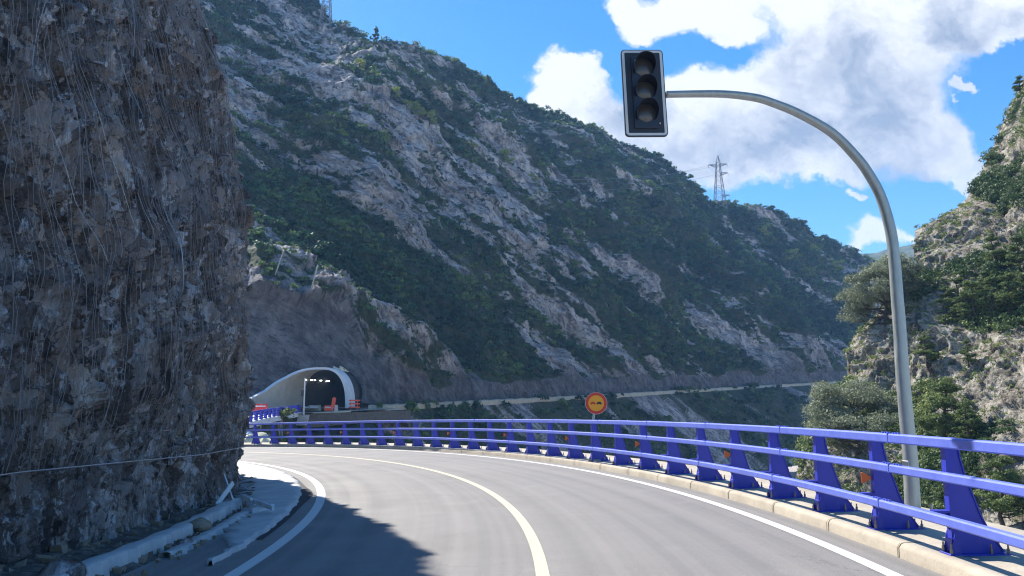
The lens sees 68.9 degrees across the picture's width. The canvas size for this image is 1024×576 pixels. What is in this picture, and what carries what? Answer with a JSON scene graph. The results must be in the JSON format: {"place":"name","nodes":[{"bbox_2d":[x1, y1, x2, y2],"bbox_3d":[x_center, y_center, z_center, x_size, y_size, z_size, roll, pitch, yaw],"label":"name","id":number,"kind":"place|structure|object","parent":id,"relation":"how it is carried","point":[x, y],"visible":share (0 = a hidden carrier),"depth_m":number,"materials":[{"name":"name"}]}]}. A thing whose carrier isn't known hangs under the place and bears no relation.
{"place":"outdoors","nodes":[
{"label":"outdoors","id":0,"kind":"place"},
{"bbox_2d":[0,473,255,575],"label":"shoulder","id":1,"kind":"object","parent":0,"point":[33,566],"visible":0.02,"depth_m":8.13},
{"bbox_2d":[38,558,87,575],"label":"stone","id":2,"kind":"object","parent":1,"relation":"on","point":[73,567],"visible":1,"depth_m":6.59,"materials":[{"name":"grey stone"}]},
{"bbox_2d":[0,476,255,575],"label":"gravel","id":3,"kind":"structure","parent":1,"relation":"on","point":[62,549],"depth_m":8.27,"materials":[{"name":"grey gravel"}]},
{"bbox_2d":[50,498,241,575],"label":"gutter kerb","id":4,"kind":"structure","parent":1,"relation":"on","point":[103,564],"depth_m":8.22,"materials":[{"name":"grey concrete"}]},
{"bbox_2d":[215,481,234,504],"bbox_3d":[-4.507,3.229,11.722,0.025,0.085,0.474,-3,30,17],"label":"plank","id":5,"kind":"object","parent":4,"relation":"on","point":[225,492],"visible":0.8,"depth_m":11.72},
{"bbox_2d":[222,474,233,499],"bbox_3d":[-4.588,3.247,12.058,0.026,0.110,0.667,6,22,-36],"label":"plank","id":6,"kind":"object","parent":4,"relation":"on","point":[226,484],"visible":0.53,"depth_m":12.10,"materials":[{"name":"wood"}]},
{"bbox_2d":[241,494,273,510],"bbox_3d":[-3.961,3.317,11.571,0.030,0.070,1.661,6,-11,-34],"label":"plank","id":7,"kind":"object","parent":4,"relation":"on","point":[260,503],"visible":0.93,"depth_m":11.43,"materials":[{"name":"wood"}]},
{"bbox_2d":[189,517,211,532],"bbox_3d":[-3.972,3.023,9.486,0.293,0.199,0.244,0,-9,0],"label":"stone","id":8,"kind":"object","parent":1,"relation":"on","point":[201,524],"visible":0.68,"depth_m":9.43,"materials":[{"name":"grey stone"}]},
{"bbox_2d":[158,511,248,557],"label":"gutter kerb","id":9,"kind":"structure","parent":1,"relation":"on","point":[216,530],"depth_m":9.07,"materials":[{"name":"grey concrete"}]},
{"bbox_2d":[0,0,256,564],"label":"rock cliff","id":10,"kind":"structure","parent":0,"point":[72,508],"depth_m":8.90,"materials":[{"name":"grey stone"}]},
{"bbox_2d":[85,60,107,67],"bbox_3d":[-5.170,-2.744,8.992,0.428,0.212,0.387,1,-9,-7],"label":"anchor bar","id":11,"kind":"object","parent":10,"relation":"attached to","point":[104,64],"visible":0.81,"depth_m":9.14,"materials":[{"name":"silver metal"}]},
{"bbox_2d":[0,0,251,475],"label":"rockfall net","id":12,"kind":"object","parent":10,"relation":"attached to","point":[201,19],"visible":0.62,"depth_m":9.95,"materials":[{"name":"silver metal"}]},
{"bbox_2d":[169,111,183,116],"bbox_3d":[-5.325,-2.718,11.540,0.431,0.181,0.297,2,-9,-12],"label":"anchor bar","id":13,"kind":"object","parent":10,"relation":"attached to","point":[181,114],"visible":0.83,"depth_m":11.66,"materials":[{"name":"silver metal"}]},
{"bbox_2d":[209,152,230,157],"bbox_3d":[-5.318,-2.414,13.569,0.473,0.149,0.201,0,-9,0],"label":"anchor bar","id":14,"kind":"object","parent":10,"relation":"attached to","point":[229,156],"visible":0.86,"depth_m":13.59,"materials":[{"name":"silver metal"}]},
{"bbox_2d":[230,119,236,133],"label":"dry grass","id":15,"kind":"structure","parent":10,"relation":"attached to","point":[234,129],"depth_m":16.02,"materials":[{"name":"green plant"}]},
{"bbox_2d":[177,537,192,544],"bbox_3d":[-3.745,2.930,8.570,0.164,0.128,0.156,7,-11,-40],"label":"stone","id":16,"kind":"object","parent":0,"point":[186,540],"visible":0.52,"depth_m":8.54,"materials":[{"name":"grey stone"}]},
{"bbox_2d":[249,417,300,441],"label":"bank","id":17,"kind":"structure","parent":0,"point":[286,426],"depth_m":91.03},
{"bbox_2d":[244,438,251,442],"bbox_3d":[-16.094,9.392,45.097,0.799,0.801,0.662,3,-9,-21],"label":"boulder","id":18,"kind":"object","parent":17,"relation":"on","point":[247,440],"visible":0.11,"depth_m":44.93,"materials":[{"name":"grey stone"}]},
{"bbox_2d":[258,432,267,439],"bbox_3d":[-15.464,9.482,46.067,1.210,1.180,1.064,0,-9,0],"label":"boulder","id":19,"kind":"object","parent":17,"relation":"on","point":[262,434],"visible":0.27,"depth_m":46.03,"materials":[{"name":"grey stone"}]},
{"bbox_2d":[260,438,270,442],"bbox_3d":[-15.027,9.535,45.564,0.976,0.914,0.761,4,-10,-26],"label":"boulder","id":20,"kind":"object","parent":17,"relation":"on","point":[263,440],"visible":0.16,"depth_m":45.38,"materials":[{"name":"grey stone"}]},
{"bbox_2d":[244,412,302,435],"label":"viaduct","id":21,"kind":"object","parent":17,"relation":"on","point":[270,419],"visible":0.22,"depth_m":82.01,"materials":[{"name":"concrete"}]},
{"bbox_2d":[255,404,267,409],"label":"plastic barrier","id":22,"kind":"object","parent":21,"relation":"on","point":[261,406],"visible":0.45,"depth_m":86.79,"materials":[{"name":"red plastic"}]},
{"bbox_2d":[249,405,300,421],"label":"railing","id":23,"kind":"object","parent":21,"relation":"on","point":[272,412],"visible":0.62,"depth_m":82.32,"materials":[{"name":"blue metal"}]},
{"bbox_2d":[258,416,302,441],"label":"bank scrub","id":24,"kind":"object","parent":17,"relation":"on","point":[287,439],"visible":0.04,"depth_m":92.72,"materials":[{"name":"green plant"}]},
{"bbox_2d":[275,407,298,425],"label":"shrub","id":25,"kind":"object","parent":17,"relation":"on","point":[284,413],"visible":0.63,"depth_m":88.55,"materials":[{"name":"green plant"}]},
{"bbox_2d":[122,447,944,575],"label":"road","id":26,"kind":"structure","parent":0,"point":[375,518],"depth_m":8.93,"materials":[{"name":"grey asphalt"}]},
{"bbox_2d":[206,462,301,564],"bbox_3d":[-8.703,4.958,19.835,4.208,0.694,27.298,6,-10,-33],"label":"gutter apron","id":27,"kind":"object","parent":26,"relation":"on","point":[280,491],"visible":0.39,"depth_m":12.23,"materials":[{"name":"grey concrete"}]},
{"bbox_2d":[251,504,273,512],"bbox_3d":[-3.760,3.335,11.281,0.030,0.080,0.466,-4,-9,23],"label":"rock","id":28,"kind":"object","parent":27,"relation":"on","point":[257,509],"visible":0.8,"depth_m":11.17,"materials":[{"name":"grey stone"}]},
{"bbox_2d":[224,461,324,575],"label":"edge line","id":29,"kind":"object","parent":26,"relation":"on","point":[305,521],"visible":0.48,"depth_m":9.51,"materials":[{"name":"white paint"}]},
{"bbox_2d":[255,475,312,539],"bbox_3d":[-3.929,3.767,13.507,0.624,0.134,9.497,2,-9,-14],"label":"asphalt edge seam","id":30,"kind":"object","parent":26,"relation":"on","point":[307,494],"visible":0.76,"depth_m":12.06,"materials":[{"name":"black asphalt"}]},
{"bbox_2d":[256,452,549,575],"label":"line","id":31,"kind":"object","parent":26,"relation":"on","point":[540,563],"visible":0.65,"depth_m":9.09,"materials":[{"name":"white paint"}]},
{"bbox_2d":[292,447,902,575],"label":"edge line","id":32,"kind":"object","parent":26,"relation":"on","point":[869,564],"visible":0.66,"depth_m":8.52,"materials":[{"name":"white paint"}]},
{"bbox_2d":[243,444,1017,575],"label":"kerb","id":33,"kind":"structure","parent":26,"relation":"on","point":[929,557],"depth_m":8.93,"materials":[{"name":"concrete"}]},
{"bbox_2d":[259,444,906,557],"bbox_3d":[-20.707,5.028,16.842,69.317,2.376,40.218,-8,-12,44],"label":"kerb joint","id":34,"kind":"object","parent":33,"relation":"on","point":[690,488],"visible":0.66,"depth_m":9.72,"materials":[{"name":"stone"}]},
{"bbox_2d":[245,419,1023,556],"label":"bridge railing","id":35,"kind":"object","parent":33,"relation":"on","point":[969,532],"visible":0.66,"depth_m":8.95,"materials":[{"name":"blue metal"}]},
{"bbox_2d":[198,0,879,471],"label":"mountainside","id":36,"kind":"structure","parent":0,"point":[290,330],"depth_m":206.39,"materials":[{"name":"grey stone"}]},
{"bbox_2d":[275,250,291,274],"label":"fence post","id":37,"kind":"object","parent":36,"relation":"on","point":[280,261],"visible":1,"depth_m":116.17,"materials":[{"name":"metal"}]},
{"bbox_2d":[251,367,376,408],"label":"tunnel portal","id":38,"kind":"object","parent":36,"relation":"on","point":[324,386],"visible":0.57,"depth_m":110.63,"materials":[{"name":"concrete"}]},
{"bbox_2d":[308,405,320,410],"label":"concrete barrier","id":39,"kind":"object","parent":38,"relation":"on","point":[314,407],"visible":1,"depth_m":103.47,"materials":[{"name":"grey concrete"}]},
{"bbox_2d":[310,265,324,290],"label":"fence post","id":40,"kind":"object","parent":36,"relation":"on","point":[314,277],"visible":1,"depth_m":115.51,"materials":[{"name":"metal"}]},
{"bbox_2d":[319,0,331,27],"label":"pylon","id":41,"kind":"object","parent":36,"relation":"on","point":[323,7],"visible":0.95,"depth_m":276.25,"materials":[{"name":"silver metal"}]},
{"bbox_2d":[303,410,410,431],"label":"retaining wall","id":42,"kind":"structure","parent":36,"relation":"on","point":[369,416],"depth_m":104.99,"materials":[{"name":"grey concrete"}]},
{"bbox_2d":[297,408,396,413],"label":"platform","id":43,"kind":"structure","parent":42,"relation":"on","point":[340,409],"depth_m":108.22,"materials":[{"name":"grey concrete"}]},
{"bbox_2d":[296,378,309,424],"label":"signal","id":44,"kind":"object","parent":43,"relation":"on","point":[303,418],"visible":0.99,"depth_m":98.47,"materials":[{"name":"grey metal"}]},
{"bbox_2d":[324,406,331,410],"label":"plastic barrier","id":45,"kind":"object","parent":43,"relation":"on","point":[327,408],"visible":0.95,"depth_m":102.46,"materials":[{"name":"red plastic"}]},
{"bbox_2d":[331,397,335,410],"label":"warning board","id":46,"kind":"object","parent":43,"relation":"on","point":[333,402],"visible":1,"depth_m":101.77,"materials":[{"name":"red plastic"}]},
{"bbox_2d":[349,399,359,409],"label":"barrier fence","id":47,"kind":"object","parent":43,"relation":"on","point":[357,403],"visible":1,"depth_m":105.71,"materials":[{"name":"red plastic"}]},
{"bbox_2d":[354,57,365,70],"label":"pale tree","id":48,"kind":"object","parent":36,"relation":"on","point":[362,63],"visible":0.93,"depth_m":222.96,"materials":[{"name":"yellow plant"}]},
{"bbox_2d":[369,26,378,44],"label":"ridge tree","id":49,"kind":"object","parent":36,"relation":"on","point":[376,33],"visible":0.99,"depth_m":267.84,"materials":[{"name":"green plant"}]},
{"bbox_2d":[390,86,400,99],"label":"pale tree","id":50,"kind":"object","parent":36,"relation":"on","point":[395,90],"visible":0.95,"depth_m":214.31,"materials":[{"name":"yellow plant"}]},
{"bbox_2d":[402,99,411,109],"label":"pale tree","id":51,"kind":"object","parent":36,"relation":"on","point":[408,104],"visible":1,"depth_m":213.99,"materials":[{"name":"green plant"}]},
{"bbox_2d":[411,100,425,118],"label":"pale tree","id":52,"kind":"object","parent":36,"relation":"on","point":[417,107],"visible":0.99,"depth_m":219.62,"materials":[{"name":"green plant"}]},
{"bbox_2d":[424,109,436,126],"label":"pale tree","id":53,"kind":"object","parent":36,"relation":"on","point":[431,114],"visible":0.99,"depth_m":220.40,"materials":[{"name":"green plant"}]},
{"bbox_2d":[499,148,510,164],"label":"pale tree","id":54,"kind":"object","parent":36,"relation":"on","point":[504,152],"visible":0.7,"depth_m":236.79,"materials":[{"name":"green plant"}]},
{"bbox_2d":[505,158,515,163],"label":"pale tree","id":55,"kind":"object","parent":36,"relation":"on","point":[508,161],"visible":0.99,"depth_m":238.58,"materials":[{"name":"green plant"}]},
{"bbox_2d":[528,172,536,180],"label":"pale tree","id":56,"kind":"object","parent":36,"relation":"on","point":[532,175],"visible":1,"depth_m":242.44,"materials":[{"name":"green plant"}]},
{"bbox_2d":[197,0,885,470],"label":"hillside scrub","id":57,"kind":"object","parent":36,"relation":"on","point":[821,314],"visible":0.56,"depth_m":224.41,"materials":[{"name":"green plant"}]},
{"bbox_2d":[316,5,876,259],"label":"ridge scrub","id":58,"kind":"object","parent":36,"relation":"on","point":[424,50],"visible":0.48,"depth_m":310.61,"materials":[{"name":"green plant"}]},
{"bbox_2d":[708,155,728,206],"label":"pylon","id":59,"kind":"object","parent":36,"relation":"on","point":[716,184],"visible":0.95,"depth_m":356.88,"materials":[{"name":"silver metal"}]},
{"bbox_2d":[476,163,726,178],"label":"power line","id":60,"kind":"object","parent":59,"relation":"hanging from","point":[619,178],"visible":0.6,"depth_m":300.19,"materials":[{"name":"grey metal"}]},
{"bbox_2d":[553,171,727,191],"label":"power line","id":61,"kind":"object","parent":59,"relation":"hanging from","point":[629,188],"visible":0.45,"depth_m":288.87,"materials":[{"name":"grey metal"}]},
{"bbox_2d":[756,226,768,235],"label":"pale tree","id":62,"kind":"object","parent":36,"relation":"on","point":[764,228],"visible":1,"depth_m":353.97,"materials":[{"name":"green plant"}]},
{"bbox_2d":[783,248,797,264],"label":"pale tree","id":63,"kind":"object","parent":36,"relation":"on","point":[790,251],"visible":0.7,"depth_m":349.85,"materials":[{"name":"green plant"}]},
{"bbox_2d":[810,243,821,251],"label":"pale tree","id":64,"kind":"object","parent":36,"relation":"on","point":[815,247],"visible":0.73,"depth_m":373.00,"materials":[{"name":"green plant"}]},
{"bbox_2d":[827,258,845,270],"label":"pale tree","id":65,"kind":"object","parent":36,"relation":"on","point":[835,263],"visible":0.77,"depth_m":372.06,"materials":[{"name":"green plant"}]},
{"bbox_2d":[368,381,839,411],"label":"track bank","id":66,"kind":"structure","parent":0,"point":[420,405],"depth_m":167.29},
{"bbox_2d":[318,244,916,412],"bbox_3d":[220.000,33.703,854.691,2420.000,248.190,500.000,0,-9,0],"label":"distant hills","id":67,"kind":"structure","parent":0,"point":[908,250],"depth_m":903.48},
{"bbox_2d":[244,442,1023,575],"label":"walkway","id":68,"kind":"structure","parent":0,"point":[932,534],"depth_m":8.15,"materials":[{"name":"concrete"}]},
{"bbox_2d":[585,392,606,461],"bbox_3d":[2.017,3.308,17.829,0.522,1.625,0.180,0,-9,0],"label":"road sign","id":69,"kind":"object","parent":68,"relation":"on","point":[595,402],"visible":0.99,"depth_m":17.86,"materials":[{"name":"metal"}]},
{"bbox_2d":[620,50,932,510],"bbox_3d":[3.077,-0.193,8.887,3.469,5.569,0.406,1,-9,-4],"label":"traffic light","id":70,"kind":"object","parent":68,"relation":"on","point":[645,95],"visible":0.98,"depth_m":9.06,"materials":[{"name":"metal"}]},
{"bbox_2d":[320,0,1023,253],"label":"sky","id":71,"kind":"structure","parent":0,"point":[920,89],"materials":[{"name":"blue"}]},
{"bbox_2d":[788,465,797,478],"bbox_3d":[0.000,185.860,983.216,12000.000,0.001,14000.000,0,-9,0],"label":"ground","id":72,"kind":"structure","parent":0,"point":[793,470],"depth_m":384.92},
{"bbox_2d":[795,77,1023,529],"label":"rocky slope","id":73,"kind":"structure","parent":0,"point":[1011,403],"depth_m":68.44,"materials":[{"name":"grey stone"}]},
{"bbox_2d":[799,376,898,455],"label":"holm oak","id":74,"kind":"object","parent":73,"relation":"on","point":[827,411],"visible":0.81,"depth_m":66.00,"materials":[{"name":"green plant"}]},
{"bbox_2d":[832,252,930,326],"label":"holm oak","id":75,"kind":"object","parent":73,"relation":"on","point":[860,302],"visible":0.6,"depth_m":75.70,"materials":[{"name":"green plant"}]},
{"bbox_2d":[873,268,931,302],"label":"holm oak","id":76,"kind":"object","parent":73,"relation":"on","point":[914,282],"visible":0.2,"depth_m":75.40,"materials":[{"name":"green plant"}]},
{"bbox_2d":[787,77,1023,528],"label":"slope scrub","id":77,"kind":"object","parent":73,"relation":"on","point":[991,185],"visible":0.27,"depth_m":68.66,"materials":[{"name":"green plant"}]},
{"bbox_2d":[914,333,940,367],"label":"pine tree","id":78,"kind":"object","parent":73,"relation":"on","point":[930,355],"visible":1,"depth_m":66.16,"materials":[{"name":"green plant"}]},
{"bbox_2d":[915,377,964,436],"bbox_3d":[32.205,9.565,55.636,3.723,5.912,3.308,0,-9,-1],"label":"pine tree","id":79,"kind":"object","parent":73,"relation":"on","point":[933,422],"visible":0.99,"depth_m":55.26,"materials":[{"name":"green plant"}]},
{"bbox_2d":[934,284,956,313],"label":"pine tree","id":80,"kind":"object","parent":73,"relation":"on","point":[946,294],"visible":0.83,"depth_m":70.08,"materials":[{"name":"green plant"}]},
{"bbox_2d":[931,453,972,496],"bbox_3d":[29.455,12.897,49.875,2.295,4.536,2.576,1,-9,-5],"label":"pine tree","id":81,"kind":"object","parent":73,"relation":"on","point":[939,491],"visible":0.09,"depth_m":49.98,"materials":[{"name":"green plant"}]},
{"bbox_2d":[943,274,974,320],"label":"pine tree","id":82,"kind":"object","parent":73,"relation":"on","point":[957,280],"visible":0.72,"depth_m":69.12,"materials":[{"name":"green plant"}]},
{"bbox_2d":[947,397,984,438],"bbox_3d":[32.291,9.913,53.225,2.379,4.189,2.120,-4,-9,23],"label":"pine tree","id":83,"kind":"object","parent":73,"relation":"on","point":[964,432],"visible":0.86,"depth_m":53.03,"materials":[{"name":"green plant"}]},
{"bbox_2d":[957,337,977,367],"bbox_3d":[38.271,5.532,62.608,1.583,2.786,1.410,1,-9,-8],"label":"pine tree","id":84,"kind":"object","parent":73,"relation":"on","point":[966,353],"visible":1,"depth_m":62.49,"materials":[{"name":"green plant"}]},
{"bbox_2d":[954,277,991,327],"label":"pine tree","id":85,"kind":"object","parent":73,"relation":"on","point":[965,309],"visible":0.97,"depth_m":67.12,"materials":[{"name":"green plant"}]},
{"bbox_2d":[976,270,992,291],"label":"pine tree","id":86,"kind":"object","parent":73,"relation":"on","point":[983,273],"visible":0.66,"depth_m":69.15,"materials":[{"name":"green plant"}]},
{"bbox_2d":[978,274,1003,320],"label":"pine tree","id":87,"kind":"object","parent":73,"relation":"on","point":[991,280],"visible":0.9,"depth_m":66.00,"materials":[{"name":"green plant"}]},
{"bbox_2d":[982,233,1008,267],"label":"pine tree","id":88,"kind":"object","parent":73,"relation":"on","point":[992,255],"visible":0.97,"depth_m":70.80,"materials":[{"name":"green plant"}]},
{"bbox_2d":[973,453,1023,525],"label":"pine tree","id":89,"kind":"object","parent":73,"relation":"on","point":[1000,503],"visible":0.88,"depth_m":44.09,"materials":[{"name":"green plant"}]},
{"bbox_2d":[994,271,1023,314],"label":"pine tree","id":90,"kind":"object","parent":73,"relation":"on","point":[1002,297],"visible":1,"depth_m":64.61,"materials":[{"name":"green plant"}]},
{"bbox_2d":[1004,233,1023,277],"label":"pine tree","id":91,"kind":"object","parent":73,"relation":"on","point":[1019,257],"visible":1,"depth_m":66.74,"materials":[{"name":"green plant"}]},
{"bbox_2d":[1011,75,1023,90],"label":"pine tree","id":92,"kind":"object","parent":73,"relation":"on","point":[1015,87],"visible":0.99,"depth_m":104.45,"materials":[{"name":"green plant"}]}
]}

